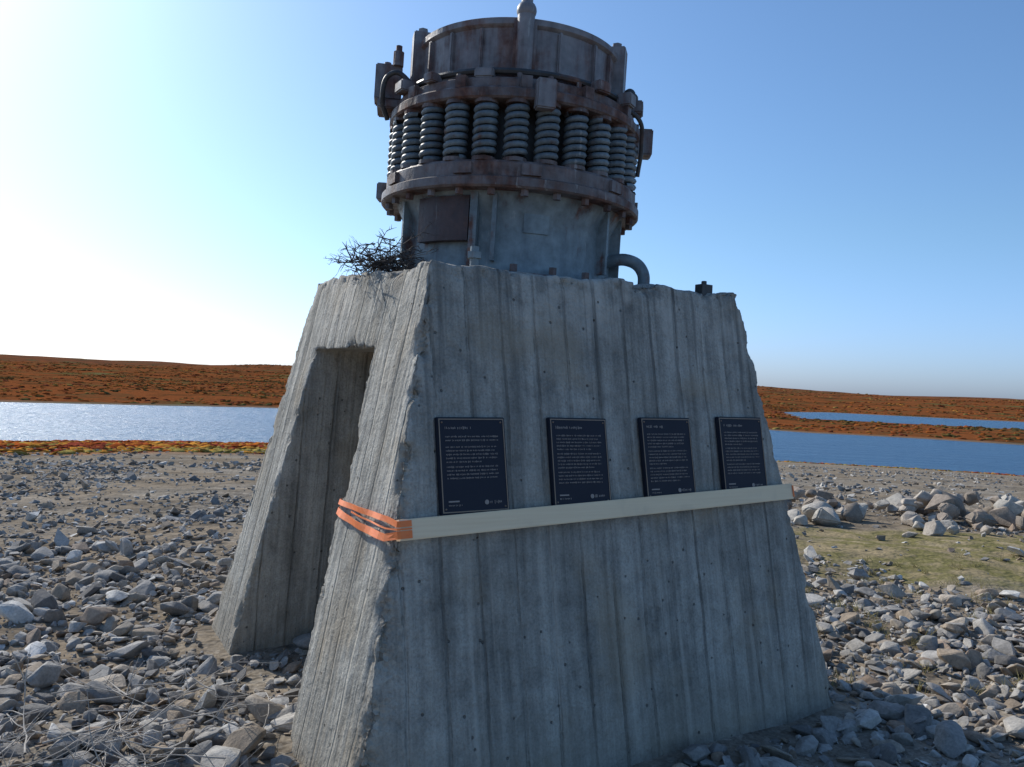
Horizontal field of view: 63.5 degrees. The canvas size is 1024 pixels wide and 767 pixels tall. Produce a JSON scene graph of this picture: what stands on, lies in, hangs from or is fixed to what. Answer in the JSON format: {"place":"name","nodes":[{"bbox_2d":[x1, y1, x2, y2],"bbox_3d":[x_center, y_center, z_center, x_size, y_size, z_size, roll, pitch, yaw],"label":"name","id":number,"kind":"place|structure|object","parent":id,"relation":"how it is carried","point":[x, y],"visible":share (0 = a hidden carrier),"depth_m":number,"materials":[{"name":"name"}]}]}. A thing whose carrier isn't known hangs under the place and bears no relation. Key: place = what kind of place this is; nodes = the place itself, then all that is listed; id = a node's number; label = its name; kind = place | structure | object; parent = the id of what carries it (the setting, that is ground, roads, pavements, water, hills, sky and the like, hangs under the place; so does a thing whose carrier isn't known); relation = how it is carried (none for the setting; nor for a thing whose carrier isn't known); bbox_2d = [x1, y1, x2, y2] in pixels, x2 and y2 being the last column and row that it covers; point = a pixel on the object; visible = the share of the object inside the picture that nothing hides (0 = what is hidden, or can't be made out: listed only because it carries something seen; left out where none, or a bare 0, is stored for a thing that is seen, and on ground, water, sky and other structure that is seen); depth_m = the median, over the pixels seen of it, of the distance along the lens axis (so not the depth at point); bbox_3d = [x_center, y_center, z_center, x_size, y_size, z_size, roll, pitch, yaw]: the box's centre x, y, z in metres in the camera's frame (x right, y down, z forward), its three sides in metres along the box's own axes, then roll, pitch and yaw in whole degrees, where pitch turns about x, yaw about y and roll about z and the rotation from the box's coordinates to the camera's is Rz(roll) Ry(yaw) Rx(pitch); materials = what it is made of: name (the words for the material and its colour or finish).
{"place":"outdoors","nodes":[
{"label":"outdoors","id":0,"kind":"place"},
{"bbox_2d":[0,354,1023,766],"bbox_3d":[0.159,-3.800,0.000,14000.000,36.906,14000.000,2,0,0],"label":"ground","id":1,"kind":"structure","parent":0,"point":[852,540],"depth_m":10.04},
{"bbox_2d":[0,642,297,766],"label":"dead twigs","id":2,"kind":"object","parent":1,"relation":"on","point":[119,721],"visible":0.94,"depth_m":3.55,"materials":[{"name":"grey wood"}]},
{"bbox_2d":[0,537,1023,766],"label":"rubble stones","id":3,"kind":"object","parent":1,"relation":"on","point":[910,713],"visible":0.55,"depth_m":4.64,"materials":[{"name":"grey stone"}]},
{"bbox_2d":[0,447,1023,766],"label":"gravel","id":4,"kind":"structure","parent":1,"relation":"on","point":[810,571],"depth_m":9.05,"materials":[{"name":"stone"}]},
{"bbox_2d":[0,360,1023,476],"bbox_3d":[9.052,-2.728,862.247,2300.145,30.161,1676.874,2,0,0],"label":"tundra shrubs","id":5,"kind":"object","parent":1,"relation":"on","point":[90,446],"visible":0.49,"depth_m":311.10,"materials":[{"name":"orange plant"}]},
{"bbox_2d":[212,260,833,766],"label":"concrete pedestal","id":6,"kind":"object","parent":1,"relation":"on","point":[622,642],"visible":0.84,"depth_m":3.76,"materials":[{"name":"grey concrete"}]},
{"bbox_2d":[325,222,436,279],"bbox_3d":[-0.696,-0.681,4.380,0.591,0.346,0.517,2,0,-18],"label":"bird nest","id":7,"kind":"object","parent":6,"relation":"on","point":[388,262],"visible":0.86,"depth_m":4.29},
{"bbox_2d":[434,417,509,515],"bbox_3d":[-0.164,0.340,3.461,0.327,0.400,0.029,2,-11,-32],"label":"information plaque","id":8,"kind":"object","parent":6,"relation":"attached to","point":[471,461],"visible":1,"depth_m":3.44,"materials":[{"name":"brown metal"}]},
{"bbox_2d":[467,246,480,265],"bbox_3d":[-0.177,-0.558,3.860,0.062,0.160,0.072,2,0,0],"label":"anchor bolt","id":9,"kind":"object","parent":6,"relation":"attached to","point":[474,255],"visible":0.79,"depth_m":3.84,"materials":[{"name":"blue paint"}]},
{"bbox_2d":[374,0,652,283],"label":"cone crusher","id":10,"kind":"object","parent":6,"relation":"on","point":[522,142],"visible":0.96,"depth_m":4.30,"materials":[{"name":"blue paint"}]},
{"bbox_2d":[336,485,794,540],"bbox_3d":[0.336,0.578,4.113,2.350,0.159,0.729,2,0,-33],"label":"orange strap","id":11,"kind":"object","parent":6,"relation":"attached to","point":[370,531],"visible":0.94,"depth_m":3.34,"materials":[{"name":"orange fabric"}]},
{"bbox_2d":[546,417,610,505],"bbox_3d":[0.307,0.356,3.760,0.327,0.400,0.029,3,-11,-32],"label":"information plaque","id":12,"kind":"object","parent":6,"relation":"attached to","point":[578,459],"visible":1,"depth_m":3.74,"materials":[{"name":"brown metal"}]},
{"bbox_2d":[395,484,793,540],"bbox_3d":[0.527,0.577,3.839,2.310,0.158,0.053,2,0,-33],"label":"wooden plank","id":13,"kind":"object","parent":6,"relation":"on","point":[448,525],"visible":1,"depth_m":3.69,"materials":[{"name":"brown wood"}]},
{"bbox_2d":[637,417,695,496],"bbox_3d":[0.761,0.366,4.050,0.327,0.400,0.029,2,-11,-32],"label":"information plaque","id":14,"kind":"object","parent":6,"relation":"attached to","point":[666,456],"visible":0.99,"depth_m":4.03,"materials":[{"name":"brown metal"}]},
{"bbox_2d":[695,281,712,295],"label":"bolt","id":15,"kind":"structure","parent":6,"relation":"on","point":[703,288],"depth_m":4.47,"materials":[{"name":"metal"}]},
{"bbox_2d":[715,417,767,489],"bbox_3d":[1.204,0.375,4.333,0.327,0.400,0.029,3,-11,-32],"label":"information plaque","id":16,"kind":"object","parent":6,"relation":"attached to","point":[740,447],"visible":1,"depth_m":4.32,"materials":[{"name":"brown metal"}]},
{"bbox_2d":[786,486,1023,537],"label":"boulder pile","id":17,"kind":"object","parent":1,"relation":"on","point":[942,509],"visible":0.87,"depth_m":11.63,"materials":[{"name":"stone"}]},
{"bbox_2d":[801,550,1023,695],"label":"grass tufts","id":18,"kind":"object","parent":1,"relation":"on","point":[975,564],"visible":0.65,"depth_m":6.51,"materials":[{"name":"green plant"}]},
{"bbox_2d":[0,402,1023,475],"bbox_3d":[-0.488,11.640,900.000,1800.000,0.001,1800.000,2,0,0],"label":"lake water","id":19,"kind":"structure","parent":0,"point":[42,421],"depth_m":183.98,"materials":[{"name":"blue liquid"}]},
{"bbox_2d":[0,0,1023,398],"label":"sky","id":20,"kind":"structure","parent":0,"point":[179,179],"materials":[{"name":"blue"}]}
]}

